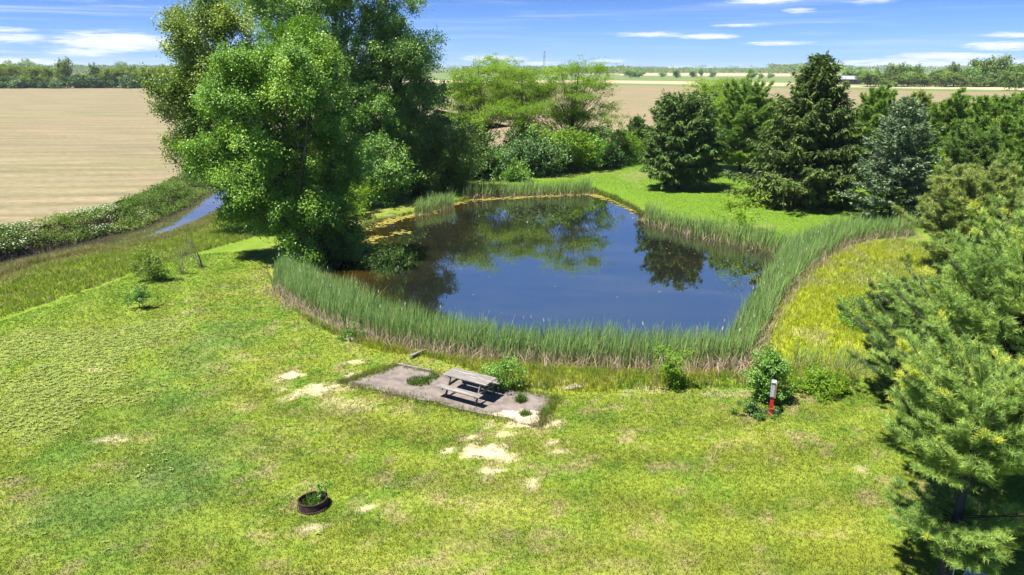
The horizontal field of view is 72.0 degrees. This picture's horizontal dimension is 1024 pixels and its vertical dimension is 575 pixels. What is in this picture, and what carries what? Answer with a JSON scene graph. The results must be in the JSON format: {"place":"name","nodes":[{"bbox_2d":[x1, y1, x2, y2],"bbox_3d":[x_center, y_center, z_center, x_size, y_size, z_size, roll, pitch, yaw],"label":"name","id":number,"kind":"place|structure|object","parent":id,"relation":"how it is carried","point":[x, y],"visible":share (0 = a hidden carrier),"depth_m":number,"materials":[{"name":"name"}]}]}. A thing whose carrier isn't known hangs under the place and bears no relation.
{"place":"outdoors","nodes":[
{"label":"outdoors","id":0,"kind":"place"},
{"bbox_2d":[0,186,225,265],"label":"creek water","id":1,"kind":"structure","parent":0,"point":[202,208],"depth_m":61.85,"materials":[{"name":"liquid"}]},
{"bbox_2d":[0,211,271,317],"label":"meadow grass","id":2,"kind":"structure","parent":0,"point":[60,263],"depth_m":45.28,"materials":[{"name":"plant"}]},
{"bbox_2d":[0,88,510,229],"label":"field","id":3,"kind":"structure","parent":0,"point":[65,150],"depth_m":104.85,"materials":[{"name":"soil"}]},
{"bbox_2d":[0,251,894,391],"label":"lawn grass","id":4,"kind":"structure","parent":0,"point":[238,302],"depth_m":31.72,"materials":[{"name":"plant"}]},
{"bbox_2d":[0,70,1023,574],"bbox_3d":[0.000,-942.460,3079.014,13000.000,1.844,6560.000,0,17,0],"label":"ground","id":5,"kind":"structure","parent":0,"point":[374,214],"depth_m":21.72,"materials":[{"name":"plant"}]},
{"bbox_2d":[0,63,25,80],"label":"hedgerow tree","id":6,"kind":"object","parent":5,"relation":"on","point":[11,68],"visible":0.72,"depth_m":434.74,"materials":[{"name":"green plant"}]},
{"bbox_2d":[0,75,26,88],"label":"hedgerow shrub","id":7,"kind":"object","parent":5,"relation":"on","point":[9,83],"visible":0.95,"depth_m":428.07,"materials":[{"name":"green plant"}]},
{"bbox_2d":[12,65,51,81],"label":"hedgerow tree","id":8,"kind":"object","parent":5,"relation":"on","point":[28,70],"visible":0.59,"depth_m":434.98,"materials":[{"name":"green plant"}]},
{"bbox_2d":[28,65,55,81],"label":"hedgerow tree","id":9,"kind":"object","parent":5,"relation":"on","point":[44,70],"visible":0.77,"depth_m":437.05,"materials":[{"name":"green plant"}]},
{"bbox_2d":[0,241,111,276],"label":"bank grass","id":10,"kind":"structure","parent":5,"relation":"on","point":[9,266],"depth_m":48.99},
{"bbox_2d":[53,56,72,80],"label":"hedgerow tree","id":11,"kind":"object","parent":5,"relation":"on","point":[64,70],"visible":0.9,"depth_m":434.81,"materials":[{"name":"green plant"}]},
{"bbox_2d":[46,74,79,88],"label":"hedgerow shrub","id":12,"kind":"object","parent":5,"relation":"on","point":[72,82],"visible":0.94,"depth_m":430.72,"materials":[{"name":"green plant"}]},
{"bbox_2d":[0,203,150,247],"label":"white flowers","id":13,"kind":"object","parent":5,"relation":"on","point":[61,215],"visible":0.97,"depth_m":56.97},
{"bbox_2d":[73,73,101,87],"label":"hedgerow shrub","id":14,"kind":"object","parent":5,"relation":"on","point":[90,79],"visible":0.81,"depth_m":433.16,"materials":[{"name":"green plant"}]},
{"bbox_2d":[0,170,210,252],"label":"bank weeds","id":15,"kind":"object","parent":5,"relation":"on","point":[147,196],"visible":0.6,"depth_m":60.11,"materials":[{"name":"green plant"}]},
{"bbox_2d":[0,187,215,261],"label":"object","id":16,"kind":"object","parent":5,"relation":"on","point":[48,248],"visible":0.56,"depth_m":56.16,"materials":[{"name":"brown plant"}]},
{"bbox_2d":[99,66,129,80],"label":"hedgerow tree","id":17,"kind":"object","parent":5,"relation":"on","point":[116,71],"visible":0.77,"depth_m":434.44,"materials":[{"name":"green plant"}]},
{"bbox_2d":[113,75,140,88],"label":"hedgerow shrub","id":18,"kind":"object","parent":5,"relation":"on","point":[126,83],"visible":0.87,"depth_m":429.51,"materials":[{"name":"green plant"}]},
{"bbox_2d":[123,284,159,307],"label":"sapling","id":19,"kind":"object","parent":5,"relation":"on","point":[138,295],"visible":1,"depth_m":35.09,"materials":[{"name":"green plant"}]},
{"bbox_2d":[119,239,176,281],"bbox_3d":[-20.727,-1.388,39.861,3.200,2.426,2.142,0,17,0],"label":"shrub","id":20,"kind":"object","parent":5,"relation":"on","point":[149,266],"visible":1,"depth_m":39.66,"materials":[{"name":"green plant"}]},
{"bbox_2d":[81,207,222,252],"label":"bank grass","id":21,"kind":"structure","parent":5,"relation":"on","point":[200,221],"depth_m":56.71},
{"bbox_2d":[126,0,278,189],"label":"cottonwood tree","id":22,"kind":"object","parent":5,"relation":"on","point":[208,23],"visible":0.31,"depth_m":50.51,"materials":[{"name":"green plant"}]},
{"bbox_2d":[0,318,408,553],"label":"ground cover","id":23,"kind":"object","parent":5,"relation":"on","point":[76,382],"visible":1,"depth_m":27.46,"materials":[{"name":"green plant"}]},
{"bbox_2d":[167,9,381,269],"bbox_3d":[-14.372,-8.881,42.650,11.612,15.386,10.413,10,20,29],"label":"cottonwood tree","id":24,"kind":"object","parent":5,"relation":"on","point":[274,180],"visible":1,"depth_m":41.45,"materials":[{"name":"green plant"}]},
{"bbox_2d":[298,490,327,505],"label":"plant","id":25,"kind":"object","parent":5,"relation":"on","point":[312,500],"visible":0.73,"depth_m":19.45,"materials":[{"name":"green plant"}]},
{"bbox_2d":[297,487,329,514],"bbox_3d":[-5.486,5.790,19.392,0.896,0.538,0.896,-4,14,1],"label":"fire ring","id":26,"kind":"object","parent":5,"relation":"on","point":[316,508],"visible":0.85,"depth_m":19.15,"materials":[{"name":"metal"}]},
{"bbox_2d":[204,0,445,191],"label":"poplar tree","id":27,"kind":"object","parent":5,"relation":"on","point":[380,56],"visible":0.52,"depth_m":62.13,"materials":[{"name":"green plant"}]},
{"bbox_2d":[293,215,379,266],"bbox_3d":[-11.724,-3.207,45.797,6.382,3.557,6.270,0,17,0],"label":"shrub","id":28,"kind":"object","parent":5,"relation":"on","point":[340,242],"visible":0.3,"depth_m":44.41,"materials":[{"name":"green plant"}]},
{"bbox_2d":[334,320,367,342],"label":"shrub","id":29,"kind":"object","parent":5,"relation":"on","point":[347,334],"visible":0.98,"depth_m":31.22,"materials":[{"name":"green plant"}]},
{"bbox_2d":[340,176,384,219],"bbox_3d":[-12.983,-7.180,58.260,4.456,4.052,7.082,5,18,17],"label":"shrub","id":30,"kind":"object","parent":5,"relation":"on","point":[362,199],"visible":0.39,"depth_m":57.43,"materials":[{"name":"green plant"}]},
{"bbox_2d":[321,78,427,208],"bbox_3d":[-12.573,-12.652,62.954,10.692,11.800,8.461,6,18,20],"label":"young maple","id":31,"kind":"object","parent":5,"relation":"on","point":[390,174],"visible":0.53,"depth_m":62.09,"materials":[{"name":"green plant"}]},
{"bbox_2d":[367,166,423,197],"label":"shrub","id":32,"kind":"object","parent":5,"relation":"on","point":[411,186],"visible":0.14,"depth_m":69.11,"materials":[{"name":"green plant"}]},
{"bbox_2d":[335,8,462,164],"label":"maple tree","id":33,"kind":"object","parent":5,"relation":"on","point":[419,94],"visible":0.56,"depth_m":65.98,"materials":[{"name":"green plant"}]},
{"bbox_2d":[383,163,456,195],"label":"shrub","id":34,"kind":"object","parent":5,"relation":"on","point":[417,192],"visible":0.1,"depth_m":70.50,"materials":[{"name":"green plant"}]},
{"bbox_2d":[413,188,455,216],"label":"cattails","id":35,"kind":"object","parent":5,"relation":"on","point":[437,202],"visible":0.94,"depth_m":61.69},
{"bbox_2d":[390,110,492,196],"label":"bushy maple","id":36,"kind":"object","parent":5,"relation":"on","point":[445,152],"visible":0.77,"depth_m":67.69,"materials":[{"name":"green plant"}]},
{"bbox_2d":[427,164,465,192],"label":"shrub","id":37,"kind":"object","parent":5,"relation":"on","point":[449,179],"visible":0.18,"depth_m":71.52,"materials":[{"name":"green plant"}]},
{"bbox_2d":[335,360,563,433],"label":"edge grass","id":38,"kind":"structure","parent":5,"relation":"on","point":[547,410],"depth_m":25.81,"materials":[{"name":"plant"}]},
{"bbox_2d":[345,366,558,426],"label":"concrete slab","id":39,"kind":"structure","parent":5,"relation":"on","point":[500,402],"depth_m":26.02,"materials":[{"name":"concrete"}]},
{"bbox_2d":[406,374,433,386],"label":"grass tuft","id":40,"kind":"object","parent":39,"relation":"on","point":[424,380],"visible":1,"depth_m":27.00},
{"bbox_2d":[435,367,502,404],"bbox_3d":[-1.555,3.593,25.873,1.917,0.763,1.634,10,20,29],"label":"picnic table","id":41,"kind":"object","parent":39,"relation":"on","point":[482,380],"visible":0.99,"depth_m":25.62,"materials":[{"name":"grey wood"}]},
{"bbox_2d":[441,160,480,190],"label":"shrub","id":42,"kind":"object","parent":5,"relation":"on","point":[455,187],"visible":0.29,"depth_m":72.15,"materials":[{"name":"green plant"}]},
{"bbox_2d":[295,186,646,267],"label":"bank grass","id":43,"kind":"structure","parent":5,"relation":"on","point":[611,196],"depth_m":64.98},
{"bbox_2d":[449,114,507,149],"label":"shrub","id":44,"kind":"object","parent":5,"relation":"on","point":[481,135],"visible":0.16,"depth_m":81.37,"materials":[{"name":"green plant"}]},
{"bbox_2d":[439,53,525,140],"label":"locust tree","id":45,"kind":"object","parent":5,"relation":"on","point":[478,107],"visible":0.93,"depth_m":82.08,"materials":[{"name":"green plant"}]},
{"bbox_2d":[459,135,514,181],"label":"shrub","id":46,"kind":"object","parent":5,"relation":"on","point":[490,165],"visible":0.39,"depth_m":75.94,"materials":[{"name":"green plant"}]},
{"bbox_2d":[247,248,759,377],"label":"cattails","id":47,"kind":"object","parent":5,"relation":"on","point":[338,302],"visible":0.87,"depth_m":30.15,"materials":[{"name":"plant"}]},
{"bbox_2d":[478,349,528,393],"bbox_3d":[-0.374,3.246,26.311,1.994,1.704,1.791,4,18,11],"label":"shrub","id":48,"kind":"object","parent":5,"relation":"on","point":[504,366],"visible":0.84,"depth_m":26.19,"materials":[{"name":"green plant"}]},
{"bbox_2d":[474,122,541,178],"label":"shrub","id":49,"kind":"object","parent":5,"relation":"on","point":[504,150],"visible":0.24,"depth_m":78.55,"materials":[{"name":"green plant"}]},
{"bbox_2d":[489,151,533,181],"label":"shrub","id":50,"kind":"object","parent":5,"relation":"on","point":[517,173],"visible":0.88,"depth_m":75.42,"materials":[{"name":"green plant"}]},
{"bbox_2d":[37,62,1020,73],"bbox_3d":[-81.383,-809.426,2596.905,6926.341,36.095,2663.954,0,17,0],"label":"woods","id":51,"kind":"object","parent":5,"relation":"on","point":[620,69],"visible":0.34,"depth_m":1800.42,"materials":[{"name":"green plant"}]},
{"bbox_2d":[462,175,595,198],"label":"cattails","id":52,"kind":"object","parent":5,"relation":"on","point":[564,187],"visible":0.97,"depth_m":69.15,"materials":[{"name":"plant"}]},
{"bbox_2d":[501,109,557,144],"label":"shrub","id":53,"kind":"object","parent":5,"relation":"on","point":[551,127],"visible":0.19,"depth_m":84.86,"materials":[{"name":"green plant"}]},
{"bbox_2d":[485,63,579,138],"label":"locust tree","id":54,"kind":"object","parent":5,"relation":"on","point":[530,92],"visible":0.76,"depth_m":84.49,"materials":[{"name":"green plant"}]},
{"bbox_2d":[503,120,578,177],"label":"shrub","id":55,"kind":"object","parent":5,"relation":"on","point":[548,155],"visible":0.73,"depth_m":77.92,"materials":[{"name":"green plant"}]},
{"bbox_2d":[527,122,598,169],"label":"shrub","id":56,"kind":"object","parent":5,"relation":"on","point":[575,138],"visible":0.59,"depth_m":80.53,"materials":[{"name":"green plant"}]},
{"bbox_2d":[510,54,631,137],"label":"locust tree","id":57,"kind":"object","parent":5,"relation":"on","point":[571,114],"visible":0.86,"depth_m":84.58,"materials":[{"name":"green plant"}]},
{"bbox_2d":[279,292,864,391],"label":"weedy grass","id":58,"kind":"structure","parent":5,"relation":"on","point":[544,379],"depth_m":27.51,"materials":[{"name":"plant"}]},
{"bbox_2d":[564,124,615,171],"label":"shrub","id":59,"kind":"object","parent":5,"relation":"on","point":[601,146],"visible":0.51,"depth_m":83.13,"materials":[{"name":"green plant"}]},
{"bbox_2d":[587,122,640,168],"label":"shrub","id":60,"kind":"object","parent":5,"relation":"on","point":[617,152],"visible":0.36,"depth_m":85.14,"materials":[{"name":"green plant"}]},
{"bbox_2d":[606,121,649,163],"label":"shrub","id":61,"kind":"object","parent":5,"relation":"on","point":[628,145],"visible":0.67,"depth_m":89.71,"materials":[{"name":"green plant"}]},
{"bbox_2d":[621,114,648,148],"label":"cedar tree","id":62,"kind":"object","parent":5,"relation":"on","point":[637,121],"visible":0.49,"depth_m":92.68,"materials":[{"name":"green plant"}]},
{"bbox_2d":[398,163,939,236],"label":"bank grass","id":63,"kind":"structure","parent":5,"relation":"on","point":[622,181],"depth_m":66.55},
{"bbox_2d":[651,342,695,392],"bbox_3d":[6.031,2.974,26.492,1.780,2.033,1.526,0,17,0],"label":"shrub","id":64,"kind":"object","parent":5,"relation":"on","point":[674,372],"visible":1,"depth_m":26.21,"materials":[{"name":"green plant"}]},
{"bbox_2d":[637,88,729,189],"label":"spruce tree","id":65,"kind":"object","parent":5,"relation":"on","point":[684,132],"visible":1,"depth_m":68.09,"materials":[{"name":"green plant"}]},
{"bbox_2d":[694,76,727,166],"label":"green tree","id":66,"kind":"object","parent":5,"relation":"on","point":[715,100],"visible":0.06,"depth_m":81.11,"materials":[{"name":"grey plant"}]},
{"bbox_2d":[631,199,792,252],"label":"cattails","id":67,"kind":"object","parent":5,"relation":"on","point":[754,240],"visible":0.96,"depth_m":51.24,"materials":[{"name":"plant"}]},
{"bbox_2d":[710,179,771,231],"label":"sapling","id":68,"kind":"object","parent":5,"relation":"on","point":[729,207],"visible":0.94,"depth_m":51.47,"materials":[{"name":"green plant"}]},
{"bbox_2d":[710,68,785,173],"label":"pine tree","id":69,"kind":"object","parent":5,"relation":"on","point":[738,121],"visible":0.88,"depth_m":76.52,"materials":[{"name":"green plant"}]},
{"bbox_2d":[729,397,785,419],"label":"bush","id":70,"kind":"object","parent":5,"relation":"on","point":[751,408],"visible":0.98,"depth_m":24.44,"materials":[{"name":"green plant"}]},
{"bbox_2d":[741,339,796,406],"bbox_3d":[9.090,3.136,25.388,2.109,2.362,1.812,0,17,0],"label":"bush","id":71,"kind":"object","parent":5,"relation":"on","point":[775,366],"visible":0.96,"depth_m":25.06,"materials":[{"name":"green plant"}]},
{"bbox_2d":[769,380,776,414],"bbox_3d":[9.023,3.818,24.412,0.192,1.254,0.250,6,18,19],"label":"box post","id":72,"kind":"object","parent":5,"relation":"on","point":[773,391],"visible":0.99,"depth_m":24.27,"materials":[{"name":"red paint"}]},
{"bbox_2d":[718,49,882,213],"bbox_3d":[25.010,-13.163,59.882,13.192,13.494,11.474,-13,21,-35],"label":"spruce tree","id":73,"kind":"object","parent":5,"relation":"on","point":[813,122],"visible":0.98,"depth_m":58.68,"materials":[{"name":"green plant"}]},
{"bbox_2d":[784,361,853,404],"bbox_3d":[11.289,3.393,25.992,2.881,1.533,2.007,-10,20,-30],"label":"bush","id":74,"kind":"object","parent":5,"relation":"on","point":[818,384],"visible":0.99,"depth_m":25.84,"materials":[{"name":"green plant"}]},
{"bbox_2d":[722,211,922,369],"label":"cattails","id":75,"kind":"object","parent":5,"relation":"on","point":[788,268],"visible":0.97,"depth_m":41.59,"materials":[{"name":"plant"}]},
{"bbox_2d":[784,336,874,377],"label":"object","id":76,"kind":"object","parent":5,"relation":"on","point":[849,361],"visible":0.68,"depth_m":28.16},
{"bbox_2d":[831,280,877,311],"bbox_3d":[17.170,0.608,35.218,2.380,1.451,2.160,0,17,0],"label":"seedling","id":77,"kind":"object","parent":5,"relation":"on","point":[852,302],"visible":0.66,"depth_m":35.30,"materials":[{"name":"green plant"}]},
{"bbox_2d":[835,311,877,333],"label":"seedling","id":78,"kind":"object","parent":5,"relation":"on","point":[851,321],"visible":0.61,"depth_m":32.44,"materials":[{"name":"green plant"}]},
{"bbox_2d":[860,71,894,86],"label":"woodland shrub","id":79,"kind":"object","parent":5,"relation":"on","point":[876,79],"visible":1,"depth_m":458.36,"materials":[{"name":"green plant"}]},
{"bbox_2d":[844,83,913,182],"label":"pine tree","id":80,"kind":"object","parent":5,"relation":"on","point":[882,96],"visible":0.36,"depth_m":69.62,"materials":[{"name":"green plant"}]},
{"bbox_2d":[835,95,948,220],"bbox_3d":[29.933,-9.790,54.384,8.004,9.860,7.137,0,17,0],"label":"fir tree","id":81,"kind":"object","parent":5,"relation":"on","point":[904,131],"visible":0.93,"depth_m":53.57,"materials":[{"name":"green plant"}]},
{"bbox_2d":[882,61,909,77],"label":"woodland tree","id":82,"kind":"object","parent":5,"relation":"on","point":[894,70],"visible":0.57,"depth_m":475.01,"materials":[{"name":"green plant"}]},
{"bbox_2d":[888,88,934,185],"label":"pine tree","id":83,"kind":"object","parent":5,"relation":"on","point":[923,97],"visible":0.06,"depth_m":69.54,"materials":[{"name":"green plant"}]},
{"bbox_2d":[836,254,995,401],"bbox_3d":[14.648,1.592,24.692,5.605,5.719,4.108,-4,18,-12],"label":"pine tree","id":84,"kind":"object","parent":5,"relation":"on","point":[886,382],"visible":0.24,"depth_m":24.77,"materials":[{"name":"green plant"}]},
{"bbox_2d":[878,132,956,216],"bbox_3d":[33.161,-9.079,57.017,5.819,6.966,6.964,-12,21,-34],"label":"young tree","id":85,"kind":"object","parent":5,"relation":"on","point":[934,167],"visible":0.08,"depth_m":56.24,"materials":[{"name":"green plant"}]},
{"bbox_2d":[931,72,955,86],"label":"woodland shrub","id":86,"kind":"object","parent":5,"relation":"on","point":[941,80],"visible":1,"depth_m":458.84,"materials":[{"name":"green plant"}]},
{"bbox_2d":[864,192,1023,494],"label":"pine tree","id":87,"kind":"object","parent":5,"relation":"on","point":[963,305],"visible":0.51,"depth_m":18.57,"materials":[{"name":"green plant"}]},
{"bbox_2d":[916,86,979,171],"bbox_3d":[40.998,-13.704,66.317,8.234,10.366,7.026,-13,21,-35],"label":"pine tree","id":88,"kind":"object","parent":5,"relation":"on","point":[948,112],"visible":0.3,"depth_m":64.87,"materials":[{"name":"green plant"}]},
{"bbox_2d":[874,307,1023,574],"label":"pine tree","id":89,"kind":"object","parent":5,"relation":"on","point":[984,409],"visible":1,"depth_m":15.18,"materials":[{"name":"green plant"}]},
{"bbox_2d":[942,71,965,86],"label":"woodland shrub","id":90,"kind":"object","parent":5,"relation":"on","point":[958,78],"visible":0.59,"depth_m":461.67,"materials":[{"name":"green plant"}]},
{"bbox_2d":[891,152,1023,265],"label":"pine tree","id":91,"kind":"object","parent":5,"relation":"on","point":[953,193],"visible":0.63,"depth_m":39.43,"materials":[{"name":"green plant"}]},
{"bbox_2d":[927,122,1014,205],"bbox_3d":[32.633,-7.586,49.946,5.742,8.306,5.647,0,17,0],"label":"pine tree","id":92,"kind":"object","parent":5,"relation":"on","point":[982,149],"visible":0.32,"depth_m":48.68,"materials":[{"name":"green plant"}]},
{"bbox_2d":[962,66,984,86],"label":"woodland tree","id":93,"kind":"object","parent":5,"relation":"on","point":[971,71],"visible":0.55,"depth_m":474.07,"materials":[{"name":"green plant"}]},
{"bbox_2d":[932,90,1023,166],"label":"pine tree","id":94,"kind":"object","parent":5,"relation":"on","point":[992,110],"visible":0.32,"depth_m":59.45,"materials":[{"name":"green plant"}]},
{"bbox_2d":[979,53,1014,86],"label":"woodland tree","id":95,"kind":"object","parent":5,"relation":"on","point":[994,67],"visible":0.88,"depth_m":470.53,"materials":[{"name":"green plant"}]},
{"bbox_2d":[992,197,1023,244],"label":"pine tree","id":96,"kind":"object","parent":5,"relation":"on","point":[1019,201],"visible":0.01,"depth_m":36.26,"materials":[{"name":"green plant"}]},
{"bbox_2d":[997,106,1023,195],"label":"pine tree","id":97,"kind":"object","parent":5,"relation":"on","point":[1018,150],"visible":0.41,"depth_m":57.02,"materials":[{"name":"green plant"}]},
{"bbox_2d":[1000,69,1021,90],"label":"tree","id":98,"kind":"object","parent":5,"relation":"on","point":[1009,77],"visible":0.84,"depth_m":383.71,"materials":[{"name":"green plant"}]},
{"bbox_2d":[1011,65,1023,90],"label":"tree","id":99,"kind":"object","parent":5,"relation":"on","point":[1019,81],"visible":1,"depth_m":376.50,"materials":[{"name":"green plant"}]},
{"bbox_2d":[0,0,1023,69],"label":"sky","id":100,"kind":"structure","parent":0,"point":[676,33],"materials":[{"name":"blue"}]},
{"bbox_2d":[331,193,777,355],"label":"pond water","id":101,"kind":"structure","parent":0,"point":[586,257],"depth_m":44.01,"materials":[{"name":"liquid"}]},
{"bbox_2d":[352,194,767,291],"bbox_3d":[1.439,-3.932,52.629,27.648,0.010,32.364,-7,19,-22],"label":"algae","id":102,"kind":"object","parent":101,"relation":"on","point":[413,214],"visible":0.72,"depth_m":58.77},
{"bbox_2d":[403,76,801,82],"bbox_3d":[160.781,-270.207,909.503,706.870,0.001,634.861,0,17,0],"label":"crop field","id":103,"kind":"structure","parent":0,"point":[689,78],"depth_m":867.52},
{"bbox_2d":[402,80,1023,89],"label":"straw strip","id":104,"kind":"object","parent":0,"point":[784,84],"visible":0.35,"depth_m":537.21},
{"bbox_2d":[402,83,1023,92],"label":"crop strip","id":105,"kind":"object","parent":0,"point":[914,89],"visible":0.25,"depth_m":428.55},
{"bbox_2d":[432,85,1019,146],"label":"field","id":106,"kind":"structure","parent":0,"point":[640,100],"depth_m":284.60,"materials":[{"name":"soil"}]},
{"bbox_2d":[472,52,528,98],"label":"locust tree","id":107,"kind":"object","parent":106,"relation":"on","point":[494,60],"visible":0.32,"depth_m":162.06,"materials":[{"name":"green plant"}]},
{"bbox_2d":[679,75,750,102],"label":"locust tree","id":108,"kind":"object","parent":106,"relation":"on","point":[716,83],"visible":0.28,"depth_m":138.12,"materials":[{"name":"green plant"}]},
{"bbox_2d":[620,73,840,75],"bbox_3d":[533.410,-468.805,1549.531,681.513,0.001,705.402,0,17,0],"label":"straw strip","id":109,"kind":"object","parent":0,"point":[705,74],"visible":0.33,"depth_m":1470.04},
{"bbox_2d":[751,237,947,367],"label":"meadow grass","id":110,"kind":"structure","parent":0,"point":[884,246],"depth_m":37.94,"materials":[{"name":"plant"}]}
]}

